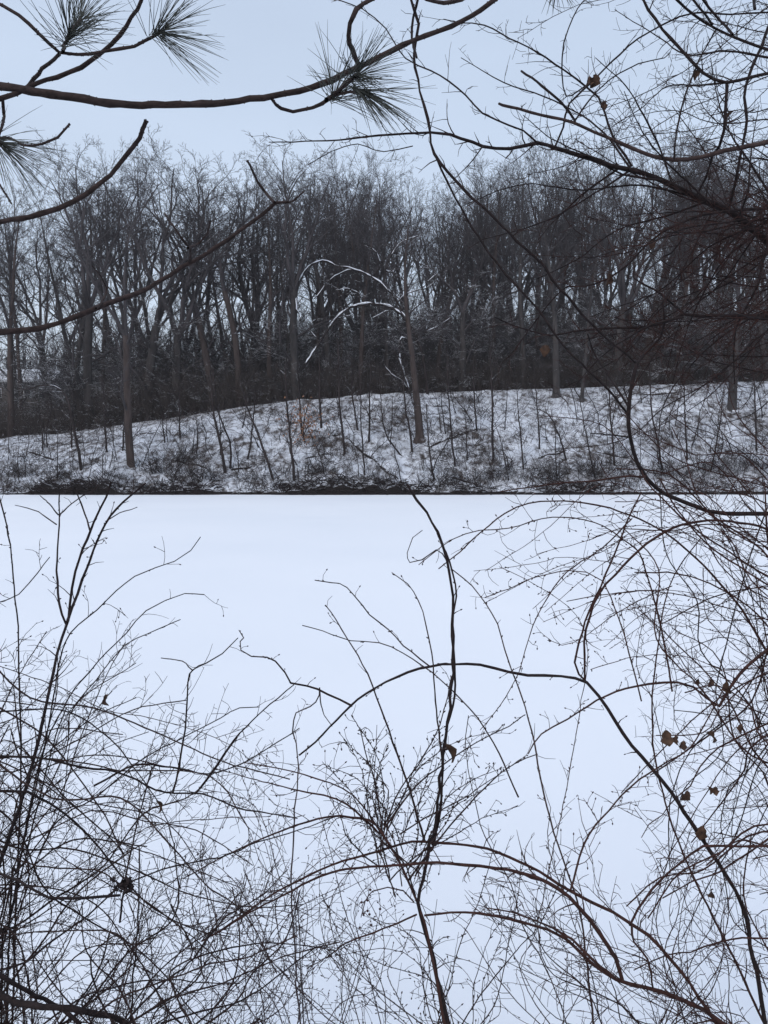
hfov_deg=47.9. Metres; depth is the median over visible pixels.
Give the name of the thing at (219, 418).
sapling
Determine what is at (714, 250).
bare tree
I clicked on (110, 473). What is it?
bush
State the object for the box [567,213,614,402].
bare tree
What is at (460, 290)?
bare tree
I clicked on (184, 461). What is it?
sapling
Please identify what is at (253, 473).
bush
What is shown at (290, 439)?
sapling
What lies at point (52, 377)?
bare tree
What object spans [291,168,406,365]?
bare tree
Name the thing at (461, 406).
sapling
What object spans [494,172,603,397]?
bare tree
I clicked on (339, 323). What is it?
bare tree
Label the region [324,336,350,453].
sapling
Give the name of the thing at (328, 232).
bare tree
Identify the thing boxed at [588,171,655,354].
bare tree
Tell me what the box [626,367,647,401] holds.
sapling
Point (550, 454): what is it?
fallen log
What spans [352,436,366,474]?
sapling
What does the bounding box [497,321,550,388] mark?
bare tree
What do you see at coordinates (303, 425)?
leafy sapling
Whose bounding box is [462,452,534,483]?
bush
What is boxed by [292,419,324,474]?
sapling
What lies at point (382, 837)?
shrub
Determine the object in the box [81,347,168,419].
bare tree
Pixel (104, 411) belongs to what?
sapling
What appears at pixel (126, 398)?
bare tree
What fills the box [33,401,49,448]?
sapling
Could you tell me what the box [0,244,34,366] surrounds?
bare tree
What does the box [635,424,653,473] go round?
sapling
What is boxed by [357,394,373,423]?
sapling
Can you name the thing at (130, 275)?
bare tree
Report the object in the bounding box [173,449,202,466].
fallen log
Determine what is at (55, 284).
bare tree
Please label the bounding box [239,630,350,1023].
curly vine
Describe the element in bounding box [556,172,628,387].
bare tree
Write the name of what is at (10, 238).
bare tree
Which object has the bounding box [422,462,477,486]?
bush
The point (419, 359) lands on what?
bare tree
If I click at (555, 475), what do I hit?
bush
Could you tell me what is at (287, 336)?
bare tree
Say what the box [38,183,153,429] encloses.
bare tree
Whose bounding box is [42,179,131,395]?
bare tree
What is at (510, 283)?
bare tree
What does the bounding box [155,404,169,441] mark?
sapling
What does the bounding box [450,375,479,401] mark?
sapling
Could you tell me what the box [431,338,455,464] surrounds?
sapling
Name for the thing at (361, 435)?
sapling
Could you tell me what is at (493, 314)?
bare tree
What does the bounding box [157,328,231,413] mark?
bare tree
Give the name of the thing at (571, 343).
tree
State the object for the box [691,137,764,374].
bare tree
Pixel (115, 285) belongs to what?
bare tree
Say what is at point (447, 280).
bare tree
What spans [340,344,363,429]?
sapling
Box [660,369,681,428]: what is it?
sapling
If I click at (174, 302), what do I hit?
bare tree
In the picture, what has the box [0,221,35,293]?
bare tree
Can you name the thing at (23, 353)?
distant wood
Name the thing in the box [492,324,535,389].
bare tree
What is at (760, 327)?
bare tree
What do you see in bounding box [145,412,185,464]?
sapling
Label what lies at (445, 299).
bare tree
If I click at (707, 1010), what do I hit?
bramble
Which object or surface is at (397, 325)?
bare tree
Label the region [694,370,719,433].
sapling
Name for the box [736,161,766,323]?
bare tree
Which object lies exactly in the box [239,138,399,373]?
bare tree
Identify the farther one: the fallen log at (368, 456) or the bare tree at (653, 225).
the bare tree at (653, 225)
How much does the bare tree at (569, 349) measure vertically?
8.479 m
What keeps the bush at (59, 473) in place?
on the snowy ground
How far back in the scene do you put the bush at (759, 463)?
70.20 m
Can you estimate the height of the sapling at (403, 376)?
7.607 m
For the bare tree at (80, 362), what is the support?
on the snowy ground
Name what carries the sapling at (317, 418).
on the snowy ground
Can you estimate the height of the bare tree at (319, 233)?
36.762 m
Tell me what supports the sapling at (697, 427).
on the snowy ground
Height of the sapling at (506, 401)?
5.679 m
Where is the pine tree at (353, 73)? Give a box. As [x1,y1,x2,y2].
[0,0,577,335]
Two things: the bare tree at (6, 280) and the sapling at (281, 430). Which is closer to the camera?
the sapling at (281, 430)
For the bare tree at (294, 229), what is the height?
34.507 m
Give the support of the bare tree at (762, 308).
on the snowy ground
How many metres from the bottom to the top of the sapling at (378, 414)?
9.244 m
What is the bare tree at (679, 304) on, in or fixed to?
on the snowy ground
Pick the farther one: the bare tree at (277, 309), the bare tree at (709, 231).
the bare tree at (709, 231)
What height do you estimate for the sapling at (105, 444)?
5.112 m
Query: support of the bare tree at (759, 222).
on the snowy ground
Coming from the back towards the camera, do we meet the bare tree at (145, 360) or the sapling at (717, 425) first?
the bare tree at (145, 360)
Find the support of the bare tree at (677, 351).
on the snowy ground
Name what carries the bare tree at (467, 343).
on the snowy ground
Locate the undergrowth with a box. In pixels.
[0,334,767,438]
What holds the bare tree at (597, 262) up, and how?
on the snowy ground
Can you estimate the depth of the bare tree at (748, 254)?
111.26 m
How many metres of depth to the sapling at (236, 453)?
71.28 m
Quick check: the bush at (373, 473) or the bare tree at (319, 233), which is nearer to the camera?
the bush at (373, 473)
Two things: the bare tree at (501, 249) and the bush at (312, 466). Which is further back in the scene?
the bare tree at (501, 249)
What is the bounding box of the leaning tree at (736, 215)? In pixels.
[246,0,767,474]
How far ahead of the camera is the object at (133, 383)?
89.03 m
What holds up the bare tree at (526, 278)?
on the snowy ground
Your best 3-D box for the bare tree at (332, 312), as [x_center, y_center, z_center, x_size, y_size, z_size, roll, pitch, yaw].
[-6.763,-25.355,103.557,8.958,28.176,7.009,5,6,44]
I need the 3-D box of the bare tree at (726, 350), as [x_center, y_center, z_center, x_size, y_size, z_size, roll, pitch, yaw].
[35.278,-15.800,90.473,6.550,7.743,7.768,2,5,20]
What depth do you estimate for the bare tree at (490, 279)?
94.75 m
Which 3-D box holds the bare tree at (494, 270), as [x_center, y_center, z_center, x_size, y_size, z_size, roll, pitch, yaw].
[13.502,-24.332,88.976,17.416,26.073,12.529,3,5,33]
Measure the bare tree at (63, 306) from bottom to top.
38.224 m
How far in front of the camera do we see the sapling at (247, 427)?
75.26 m
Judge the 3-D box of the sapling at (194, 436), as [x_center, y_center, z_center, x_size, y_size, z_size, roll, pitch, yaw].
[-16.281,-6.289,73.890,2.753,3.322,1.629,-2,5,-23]
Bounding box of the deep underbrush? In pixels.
[0,253,767,426]
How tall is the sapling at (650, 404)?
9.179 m
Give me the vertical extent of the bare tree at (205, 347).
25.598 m
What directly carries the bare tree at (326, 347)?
on the snowy ground
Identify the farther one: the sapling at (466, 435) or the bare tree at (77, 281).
the bare tree at (77, 281)
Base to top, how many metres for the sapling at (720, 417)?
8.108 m
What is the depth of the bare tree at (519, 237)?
117.13 m
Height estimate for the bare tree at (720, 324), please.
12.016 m
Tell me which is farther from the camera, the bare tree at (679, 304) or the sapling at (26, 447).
the bare tree at (679, 304)
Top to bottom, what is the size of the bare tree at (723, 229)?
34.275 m
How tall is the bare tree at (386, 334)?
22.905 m
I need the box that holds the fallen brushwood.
[0,377,767,494]
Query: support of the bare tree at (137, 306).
on the snowy ground
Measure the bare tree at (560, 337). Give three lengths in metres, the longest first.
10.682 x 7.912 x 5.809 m
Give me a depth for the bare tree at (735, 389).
79.03 m
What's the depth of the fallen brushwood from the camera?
72.13 m
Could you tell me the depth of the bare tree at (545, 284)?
125.02 m
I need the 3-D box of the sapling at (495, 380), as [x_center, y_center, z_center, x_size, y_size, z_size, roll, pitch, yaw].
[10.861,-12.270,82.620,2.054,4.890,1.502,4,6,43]
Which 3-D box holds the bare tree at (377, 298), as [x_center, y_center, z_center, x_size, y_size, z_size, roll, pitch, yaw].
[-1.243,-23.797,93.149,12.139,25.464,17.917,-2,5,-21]
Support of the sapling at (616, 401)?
on the snowy ground
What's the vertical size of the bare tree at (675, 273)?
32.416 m
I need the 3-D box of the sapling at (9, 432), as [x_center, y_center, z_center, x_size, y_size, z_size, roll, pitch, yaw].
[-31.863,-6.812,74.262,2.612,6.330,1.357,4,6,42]
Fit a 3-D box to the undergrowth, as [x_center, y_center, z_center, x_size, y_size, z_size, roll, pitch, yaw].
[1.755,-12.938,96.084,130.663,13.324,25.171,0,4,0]
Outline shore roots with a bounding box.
[0,471,766,494]
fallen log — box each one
[26,444,53,459]
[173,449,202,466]
[228,458,250,470]
[306,441,334,458]
[347,438,402,483]
[430,422,475,447]
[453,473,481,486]
[538,444,566,457]
[597,444,627,457]
[632,381,694,394]
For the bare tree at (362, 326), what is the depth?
88.63 m
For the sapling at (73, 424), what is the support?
on the snowy ground
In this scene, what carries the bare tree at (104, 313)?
on the snowy ground
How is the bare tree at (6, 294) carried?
on the snowy ground
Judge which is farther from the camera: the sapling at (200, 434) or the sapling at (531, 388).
the sapling at (531, 388)
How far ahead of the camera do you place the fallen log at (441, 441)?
75.52 m
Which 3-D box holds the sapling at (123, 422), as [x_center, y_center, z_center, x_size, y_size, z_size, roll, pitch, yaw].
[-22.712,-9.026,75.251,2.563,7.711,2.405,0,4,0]
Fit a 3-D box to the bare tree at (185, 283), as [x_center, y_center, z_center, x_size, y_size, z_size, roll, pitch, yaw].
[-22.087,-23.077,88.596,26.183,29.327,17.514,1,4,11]
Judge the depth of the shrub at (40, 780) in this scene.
3.44 m
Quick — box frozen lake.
[0,494,767,1023]
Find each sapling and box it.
[5,399,22,467]
[8,414,36,476]
[14,380,84,470]
[16,422,30,482]
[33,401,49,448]
[40,384,55,447]
[42,405,62,446]
[48,420,64,467]
[56,391,83,447]
[71,428,93,469]
[73,407,90,465]
[89,420,112,474]
[90,372,113,452]
[95,395,116,459]
[97,417,115,473]
[108,364,136,450]
[108,416,121,467]
[136,437,152,473]
[142,395,178,464]
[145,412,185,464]
[155,399,177,442]
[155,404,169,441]
[171,371,193,436]
[174,442,208,474]
[180,420,210,452]
[183,408,206,450]
[186,415,217,457]
[191,407,208,438]
[193,365,231,468]
[202,364,235,472]
[212,381,227,454]
[224,399,258,447]
[229,435,242,471]
[233,374,273,479]
[236,378,253,427]
[243,376,275,459]
[266,391,283,425]
[269,359,301,479]
[271,416,289,442]
[275,425,297,464]
[276,390,332,446]
[280,358,306,435]
[281,422,309,473]
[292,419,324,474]
[296,398,321,432]
[309,341,333,427]
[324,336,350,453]
[328,390,357,450]
[332,353,349,414]
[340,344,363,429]
[340,345,376,474]
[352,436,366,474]
[357,350,382,442]
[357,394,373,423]
[371,420,397,456]
[372,352,401,455]
[384,395,408,444]
[384,437,400,478]
[388,347,420,451]
[390,337,412,403]
[390,406,414,438]
[410,395,438,480]
[428,384,446,431]
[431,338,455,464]
[431,417,467,473]
[432,377,453,433]
[438,360,455,412]
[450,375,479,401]
[451,389,471,421]
[453,406,473,458]
[462,348,483,430]
[483,325,505,462]
[485,409,516,480]
[485,425,519,470]
[488,359,501,407]
[497,370,518,429]
[500,370,531,469]
[518,354,556,448]
[518,406,536,435]
[522,396,566,460]
[526,369,541,401]
[528,412,553,440]
[537,380,567,403]
[546,407,559,476]
[554,360,578,421]
[559,375,580,396]
[575,393,599,477]
[582,375,599,429]
[596,388,608,444]
[599,365,623,464]
[607,378,621,426]
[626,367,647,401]
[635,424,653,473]
[636,362,665,469]
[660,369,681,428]
[670,358,703,426]
[672,353,704,459]
[688,392,733,455]
[691,400,711,447]
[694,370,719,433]
[703,378,735,470]
[704,397,737,459]
[708,374,733,436]
[740,343,763,449]
[741,360,765,417]
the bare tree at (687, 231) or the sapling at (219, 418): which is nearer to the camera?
the sapling at (219, 418)
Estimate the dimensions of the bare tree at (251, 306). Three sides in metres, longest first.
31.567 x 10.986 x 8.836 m
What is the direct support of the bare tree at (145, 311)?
on the snowy ground
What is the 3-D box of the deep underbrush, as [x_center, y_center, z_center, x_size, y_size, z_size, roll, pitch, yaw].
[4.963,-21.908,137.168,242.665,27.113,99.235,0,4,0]
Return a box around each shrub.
[0,475,225,1023]
[0,538,323,1023]
[0,640,239,1023]
[0,757,361,1023]
[177,597,570,1023]
[177,752,416,1023]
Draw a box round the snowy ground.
[0,381,767,494]
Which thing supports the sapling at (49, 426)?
on the snowy ground
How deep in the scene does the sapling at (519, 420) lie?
70.13 m
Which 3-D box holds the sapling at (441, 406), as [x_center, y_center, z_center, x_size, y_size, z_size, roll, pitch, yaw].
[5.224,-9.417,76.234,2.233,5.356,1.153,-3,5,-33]
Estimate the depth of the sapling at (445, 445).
69.70 m
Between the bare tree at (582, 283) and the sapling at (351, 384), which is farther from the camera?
the bare tree at (582, 283)
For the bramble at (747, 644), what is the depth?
3.62 m
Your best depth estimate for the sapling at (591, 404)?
77.02 m
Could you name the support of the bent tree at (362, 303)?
on the snowy ground
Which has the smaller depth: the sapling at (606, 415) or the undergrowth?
the sapling at (606, 415)
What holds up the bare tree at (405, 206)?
on the snowy ground
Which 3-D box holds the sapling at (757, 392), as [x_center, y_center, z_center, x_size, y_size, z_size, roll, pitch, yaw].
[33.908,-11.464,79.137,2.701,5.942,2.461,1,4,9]
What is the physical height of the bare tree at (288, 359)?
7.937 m
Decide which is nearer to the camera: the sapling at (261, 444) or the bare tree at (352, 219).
the sapling at (261, 444)
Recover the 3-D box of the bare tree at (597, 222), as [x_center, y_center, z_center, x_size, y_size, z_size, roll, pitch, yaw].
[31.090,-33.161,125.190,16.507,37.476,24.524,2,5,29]
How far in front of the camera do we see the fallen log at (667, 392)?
84.13 m
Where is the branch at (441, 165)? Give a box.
[405,0,767,520]
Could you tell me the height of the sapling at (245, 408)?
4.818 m
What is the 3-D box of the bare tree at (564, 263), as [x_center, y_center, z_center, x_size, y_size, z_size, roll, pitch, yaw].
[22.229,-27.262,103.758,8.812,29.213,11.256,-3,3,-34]
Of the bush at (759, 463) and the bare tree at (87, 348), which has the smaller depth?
the bush at (759, 463)
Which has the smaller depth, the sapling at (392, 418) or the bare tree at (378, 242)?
the sapling at (392, 418)
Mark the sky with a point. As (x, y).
(267, 44)
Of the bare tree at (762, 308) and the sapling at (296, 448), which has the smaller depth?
the sapling at (296, 448)
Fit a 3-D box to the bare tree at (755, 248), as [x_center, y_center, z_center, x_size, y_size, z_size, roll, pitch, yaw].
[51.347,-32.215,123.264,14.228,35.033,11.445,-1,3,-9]
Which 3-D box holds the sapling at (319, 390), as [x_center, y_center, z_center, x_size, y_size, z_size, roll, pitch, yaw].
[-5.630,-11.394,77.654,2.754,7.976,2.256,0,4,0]
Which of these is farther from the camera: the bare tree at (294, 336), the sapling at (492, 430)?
the bare tree at (294, 336)
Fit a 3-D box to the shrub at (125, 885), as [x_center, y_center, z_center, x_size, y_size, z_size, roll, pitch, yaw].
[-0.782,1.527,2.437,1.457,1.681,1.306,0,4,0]
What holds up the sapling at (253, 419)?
on the snowy ground
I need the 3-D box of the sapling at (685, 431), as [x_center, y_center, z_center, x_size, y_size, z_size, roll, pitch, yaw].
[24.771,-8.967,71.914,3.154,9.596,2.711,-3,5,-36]
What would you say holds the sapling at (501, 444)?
on the snowy ground
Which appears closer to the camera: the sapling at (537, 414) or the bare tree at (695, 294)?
the sapling at (537, 414)
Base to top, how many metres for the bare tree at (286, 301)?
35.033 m
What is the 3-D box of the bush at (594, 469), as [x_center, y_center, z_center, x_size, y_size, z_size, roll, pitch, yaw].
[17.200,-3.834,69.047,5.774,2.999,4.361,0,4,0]
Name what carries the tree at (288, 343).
on the snowy ground
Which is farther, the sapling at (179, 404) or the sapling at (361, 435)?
the sapling at (179, 404)
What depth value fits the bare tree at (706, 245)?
129.37 m
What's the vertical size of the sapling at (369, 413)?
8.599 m
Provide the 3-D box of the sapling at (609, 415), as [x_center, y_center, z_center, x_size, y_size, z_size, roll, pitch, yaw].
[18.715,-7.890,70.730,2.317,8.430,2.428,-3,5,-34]
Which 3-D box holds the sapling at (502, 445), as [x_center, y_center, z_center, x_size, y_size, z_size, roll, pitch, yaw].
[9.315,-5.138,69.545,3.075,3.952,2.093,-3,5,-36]
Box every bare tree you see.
[0,165,41,419]
[0,186,80,436]
[0,188,44,426]
[0,200,82,411]
[0,210,94,362]
[0,214,26,375]
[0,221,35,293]
[0,231,24,281]
[0,241,26,339]
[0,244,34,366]
[0,330,71,433]
[0,378,38,432]
[10,142,229,398]
[10,169,121,399]
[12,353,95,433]
[13,205,115,406]
[16,128,174,429]
[20,137,179,469]
[21,335,115,433]
[23,314,182,427]
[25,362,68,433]
[27,332,113,430]
[29,137,306,420]
[36,219,101,379]
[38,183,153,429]
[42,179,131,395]
[43,137,133,409]
[62,145,167,363]
[62,169,132,416]
[68,180,180,381]
[70,125,290,421]
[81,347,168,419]
[85,167,185,412]
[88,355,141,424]
[107,332,190,410]
[117,234,141,355]
[120,307,225,414]
[127,159,257,411]
[128,290,221,418]
[130,154,239,384]
[149,178,275,407]
[154,199,236,406]
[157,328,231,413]
[159,245,179,361]
[163,178,246,401]
[166,170,233,399]
[172,206,218,366]
[177,311,288,403]
[182,336,285,395]
[199,152,304,395]
[200,348,262,406]
[202,229,244,356]
[207,157,353,403]
[210,236,284,365]
[227,169,284,374]
[228,152,313,394]
[228,217,285,337]
[232,130,371,399]
[234,161,316,399]
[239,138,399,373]
[239,152,326,375]
[242,201,288,339]
[244,233,315,341]
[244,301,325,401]
[247,186,310,402]
[251,168,373,397]
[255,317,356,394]
[255,344,317,391]
[260,227,319,359]
[263,157,344,363]
[272,173,361,335]
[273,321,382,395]
[275,144,375,385]
[283,166,374,359]
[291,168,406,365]
[295,175,372,396]
[298,162,391,361]
[300,170,462,378]
[300,176,371,388]
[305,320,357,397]
[308,145,454,394]
[310,160,388,389]
[314,179,344,343]
[315,167,452,383]
[327,151,409,364]
[329,326,370,394]
[337,140,412,385]
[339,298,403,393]
[343,173,372,354]
[346,188,444,346]
[351,193,481,443]
[354,184,424,354]
[354,266,457,392]
[357,188,423,380]
[360,177,411,339]
[368,177,433,384]
[383,278,453,392]
[387,170,469,369]
[388,277,545,389]
[389,184,518,391]
[391,183,470,342]
[392,335,442,389]
[400,167,509,365]
[405,188,510,386]
[405,198,490,346]
[415,166,517,374]
[420,141,585,385]
[426,206,459,376]
[427,195,457,372]
[428,285,501,388]
[435,152,551,386]
[440,146,525,383]
[445,265,532,389]
[449,170,531,339]
[457,176,552,368]
[458,174,546,320]
[461,179,512,387]
[468,156,560,340]
[470,148,571,388]
[471,144,539,367]
[483,182,532,369]
[484,151,589,343]
[490,127,610,379]
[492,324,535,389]
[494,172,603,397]
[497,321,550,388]
[499,136,589,341]
[509,163,587,351]
[517,212,536,323]
[522,165,619,376]
[526,125,612,366]
[526,140,596,356]
[527,125,708,387]
[532,131,601,374]
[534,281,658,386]
[535,160,616,368]
[535,307,589,375]
[541,323,585,387]
[544,142,648,332]
[544,189,626,338]
[556,170,637,331]
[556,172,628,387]
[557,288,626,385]
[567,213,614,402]
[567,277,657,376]
[578,176,660,373]
[583,149,645,364]
[587,155,671,379]
[587,165,665,311]
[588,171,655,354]
[590,212,642,330]
[605,133,767,365]
[606,234,735,385]
[609,121,744,383]
[613,327,674,383]
[627,137,732,383]
[627,152,721,378]
[630,155,676,336]
[636,170,706,358]
[639,209,676,337]
[640,126,759,381]
[640,151,707,342]
[643,273,726,387]
[646,289,730,375]
[650,132,725,335]
[655,153,741,339]
[657,151,767,353]
[660,124,736,360]
[669,160,766,327]
[672,148,733,314]
[673,140,767,411]
[675,275,760,374]
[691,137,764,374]
[692,326,749,381]
[693,161,740,365]
[696,151,767,380]
[699,163,750,327]
[702,162,765,359]
[713,168,767,298]
[713,172,764,353]
[715,284,767,381]
[722,150,753,361]
[728,288,767,367]
[733,162,767,327]
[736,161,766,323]
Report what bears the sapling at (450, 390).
on the snowy ground
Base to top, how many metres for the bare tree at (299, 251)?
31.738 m
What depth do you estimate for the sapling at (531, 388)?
84.12 m
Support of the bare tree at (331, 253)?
on the snowy ground
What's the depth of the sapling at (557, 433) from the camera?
72.07 m
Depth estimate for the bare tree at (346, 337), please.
92.14 m
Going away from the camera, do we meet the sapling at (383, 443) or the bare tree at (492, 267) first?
the sapling at (383, 443)
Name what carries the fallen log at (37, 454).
on the snowy ground
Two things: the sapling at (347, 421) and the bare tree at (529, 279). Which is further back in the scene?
the bare tree at (529, 279)
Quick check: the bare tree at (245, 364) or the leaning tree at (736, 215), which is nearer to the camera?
the leaning tree at (736, 215)
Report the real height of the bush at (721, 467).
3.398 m
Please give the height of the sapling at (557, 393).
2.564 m
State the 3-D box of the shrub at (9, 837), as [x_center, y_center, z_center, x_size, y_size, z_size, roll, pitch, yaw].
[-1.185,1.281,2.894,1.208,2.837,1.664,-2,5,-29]
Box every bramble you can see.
[201,570,767,1023]
[296,569,767,1023]
[412,372,767,1022]
[625,418,767,976]
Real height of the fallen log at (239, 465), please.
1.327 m
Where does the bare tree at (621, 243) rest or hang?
on the snowy ground
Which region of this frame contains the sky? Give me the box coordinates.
[0,0,767,372]
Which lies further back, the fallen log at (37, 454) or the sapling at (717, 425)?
the fallen log at (37, 454)
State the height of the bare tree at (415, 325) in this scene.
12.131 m
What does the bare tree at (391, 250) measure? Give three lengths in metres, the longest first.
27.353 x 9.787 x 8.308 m
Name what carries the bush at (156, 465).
on the snowy ground
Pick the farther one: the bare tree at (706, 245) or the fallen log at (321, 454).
the bare tree at (706, 245)
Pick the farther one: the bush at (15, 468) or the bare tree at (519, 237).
the bare tree at (519, 237)
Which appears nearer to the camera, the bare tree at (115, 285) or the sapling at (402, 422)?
the sapling at (402, 422)
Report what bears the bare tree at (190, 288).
on the snowy ground
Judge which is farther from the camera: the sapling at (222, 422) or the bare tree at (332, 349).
the bare tree at (332, 349)
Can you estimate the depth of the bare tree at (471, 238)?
130.03 m
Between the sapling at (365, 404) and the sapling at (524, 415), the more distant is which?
the sapling at (365, 404)
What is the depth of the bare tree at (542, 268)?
97.90 m
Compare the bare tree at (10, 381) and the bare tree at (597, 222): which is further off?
the bare tree at (597, 222)
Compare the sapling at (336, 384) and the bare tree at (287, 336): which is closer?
the sapling at (336, 384)
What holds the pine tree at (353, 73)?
on the snowy ground
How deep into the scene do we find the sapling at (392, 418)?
74.71 m
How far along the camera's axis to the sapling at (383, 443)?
72.02 m
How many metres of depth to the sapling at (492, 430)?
71.24 m
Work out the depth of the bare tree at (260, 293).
142.26 m
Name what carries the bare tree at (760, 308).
on the snowy ground
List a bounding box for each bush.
[0,452,61,477]
[30,455,83,482]
[84,461,135,484]
[119,437,195,476]
[147,432,236,467]
[162,447,239,481]
[231,462,278,485]
[302,452,344,476]
[343,454,398,485]
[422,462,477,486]
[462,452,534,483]
[515,457,579,481]
[563,446,632,478]
[628,445,706,480]
[680,440,760,476]
[715,437,767,472]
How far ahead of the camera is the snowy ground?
75.63 m
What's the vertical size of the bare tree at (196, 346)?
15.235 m
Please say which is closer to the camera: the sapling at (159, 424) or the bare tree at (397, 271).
the sapling at (159, 424)
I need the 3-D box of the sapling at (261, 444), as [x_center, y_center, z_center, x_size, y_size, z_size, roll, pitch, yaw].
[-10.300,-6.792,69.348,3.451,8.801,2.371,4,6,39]
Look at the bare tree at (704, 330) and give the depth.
91.57 m
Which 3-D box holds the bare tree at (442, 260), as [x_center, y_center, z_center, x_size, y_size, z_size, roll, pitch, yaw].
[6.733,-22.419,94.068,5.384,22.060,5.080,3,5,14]
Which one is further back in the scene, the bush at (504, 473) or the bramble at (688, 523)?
the bush at (504, 473)
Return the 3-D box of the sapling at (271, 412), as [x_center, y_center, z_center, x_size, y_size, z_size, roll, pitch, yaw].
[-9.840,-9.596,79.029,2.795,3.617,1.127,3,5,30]
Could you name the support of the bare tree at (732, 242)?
on the snowy ground
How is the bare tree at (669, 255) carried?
on the snowy ground
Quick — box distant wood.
[0,290,765,399]
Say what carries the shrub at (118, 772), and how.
on the snowy ground
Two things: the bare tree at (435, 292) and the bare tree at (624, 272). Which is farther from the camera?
the bare tree at (624, 272)
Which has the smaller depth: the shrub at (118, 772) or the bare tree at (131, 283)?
the shrub at (118, 772)
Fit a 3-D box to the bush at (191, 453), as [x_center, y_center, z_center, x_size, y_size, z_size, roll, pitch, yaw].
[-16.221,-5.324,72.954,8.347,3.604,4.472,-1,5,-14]
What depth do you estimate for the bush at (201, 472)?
69.02 m
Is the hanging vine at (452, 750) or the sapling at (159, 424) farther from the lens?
the sapling at (159, 424)
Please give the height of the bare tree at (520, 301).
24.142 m
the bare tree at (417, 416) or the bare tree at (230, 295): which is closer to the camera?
the bare tree at (417, 416)
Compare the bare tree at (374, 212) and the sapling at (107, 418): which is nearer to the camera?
the sapling at (107, 418)
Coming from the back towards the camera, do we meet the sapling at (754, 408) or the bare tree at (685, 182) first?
the bare tree at (685, 182)
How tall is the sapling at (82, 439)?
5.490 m
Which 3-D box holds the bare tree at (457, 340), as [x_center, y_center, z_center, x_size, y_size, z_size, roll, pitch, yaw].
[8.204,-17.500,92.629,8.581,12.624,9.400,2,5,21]
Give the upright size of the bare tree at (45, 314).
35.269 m
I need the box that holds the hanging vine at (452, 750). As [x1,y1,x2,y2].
[392,484,461,1023]
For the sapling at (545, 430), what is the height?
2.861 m
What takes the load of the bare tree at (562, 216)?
on the snowy ground
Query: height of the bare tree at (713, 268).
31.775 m
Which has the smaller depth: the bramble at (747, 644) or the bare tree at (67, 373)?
the bramble at (747, 644)
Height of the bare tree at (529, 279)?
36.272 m
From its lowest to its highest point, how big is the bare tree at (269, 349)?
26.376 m
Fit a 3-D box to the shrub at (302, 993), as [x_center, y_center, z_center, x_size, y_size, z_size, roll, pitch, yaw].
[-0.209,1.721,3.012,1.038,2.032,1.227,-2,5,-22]
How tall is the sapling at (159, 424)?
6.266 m
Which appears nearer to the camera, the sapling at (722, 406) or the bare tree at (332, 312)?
the sapling at (722, 406)
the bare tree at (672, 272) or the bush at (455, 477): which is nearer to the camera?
the bush at (455, 477)
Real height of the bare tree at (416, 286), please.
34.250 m
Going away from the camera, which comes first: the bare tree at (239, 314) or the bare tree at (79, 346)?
the bare tree at (79, 346)
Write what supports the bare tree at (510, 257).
on the snowy ground
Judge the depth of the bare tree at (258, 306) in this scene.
95.14 m
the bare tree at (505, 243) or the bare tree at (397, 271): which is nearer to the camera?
the bare tree at (397, 271)
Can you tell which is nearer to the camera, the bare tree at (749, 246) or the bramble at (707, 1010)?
the bramble at (707, 1010)
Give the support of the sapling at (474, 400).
on the snowy ground
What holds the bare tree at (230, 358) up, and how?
on the snowy ground
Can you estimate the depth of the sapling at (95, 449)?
69.10 m
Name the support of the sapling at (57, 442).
on the snowy ground
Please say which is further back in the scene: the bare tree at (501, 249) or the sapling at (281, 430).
the bare tree at (501, 249)
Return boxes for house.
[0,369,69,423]
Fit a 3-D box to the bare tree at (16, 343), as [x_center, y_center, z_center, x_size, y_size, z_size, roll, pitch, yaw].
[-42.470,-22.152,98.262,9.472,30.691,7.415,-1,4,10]
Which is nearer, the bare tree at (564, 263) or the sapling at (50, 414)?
the sapling at (50, 414)
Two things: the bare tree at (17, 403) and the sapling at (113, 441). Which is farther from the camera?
the bare tree at (17, 403)
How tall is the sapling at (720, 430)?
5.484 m
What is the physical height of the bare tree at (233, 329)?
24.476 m
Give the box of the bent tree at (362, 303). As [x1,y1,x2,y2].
[293,234,453,393]
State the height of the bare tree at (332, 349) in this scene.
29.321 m
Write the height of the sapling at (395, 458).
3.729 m
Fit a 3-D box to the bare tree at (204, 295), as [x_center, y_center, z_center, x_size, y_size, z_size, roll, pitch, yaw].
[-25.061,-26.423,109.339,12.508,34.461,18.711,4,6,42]
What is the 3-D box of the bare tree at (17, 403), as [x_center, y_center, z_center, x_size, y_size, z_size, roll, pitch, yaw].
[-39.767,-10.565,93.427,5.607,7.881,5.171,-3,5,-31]
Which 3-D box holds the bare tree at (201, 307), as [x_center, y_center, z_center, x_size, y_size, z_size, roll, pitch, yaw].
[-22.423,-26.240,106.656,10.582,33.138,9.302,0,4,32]
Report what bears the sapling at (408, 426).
on the snowy ground
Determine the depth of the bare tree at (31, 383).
93.31 m
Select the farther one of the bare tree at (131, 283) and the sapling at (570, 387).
the bare tree at (131, 283)
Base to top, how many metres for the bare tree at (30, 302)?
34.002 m
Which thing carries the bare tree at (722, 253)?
on the snowy ground
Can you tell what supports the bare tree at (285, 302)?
on the snowy ground
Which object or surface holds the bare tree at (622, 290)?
on the snowy ground

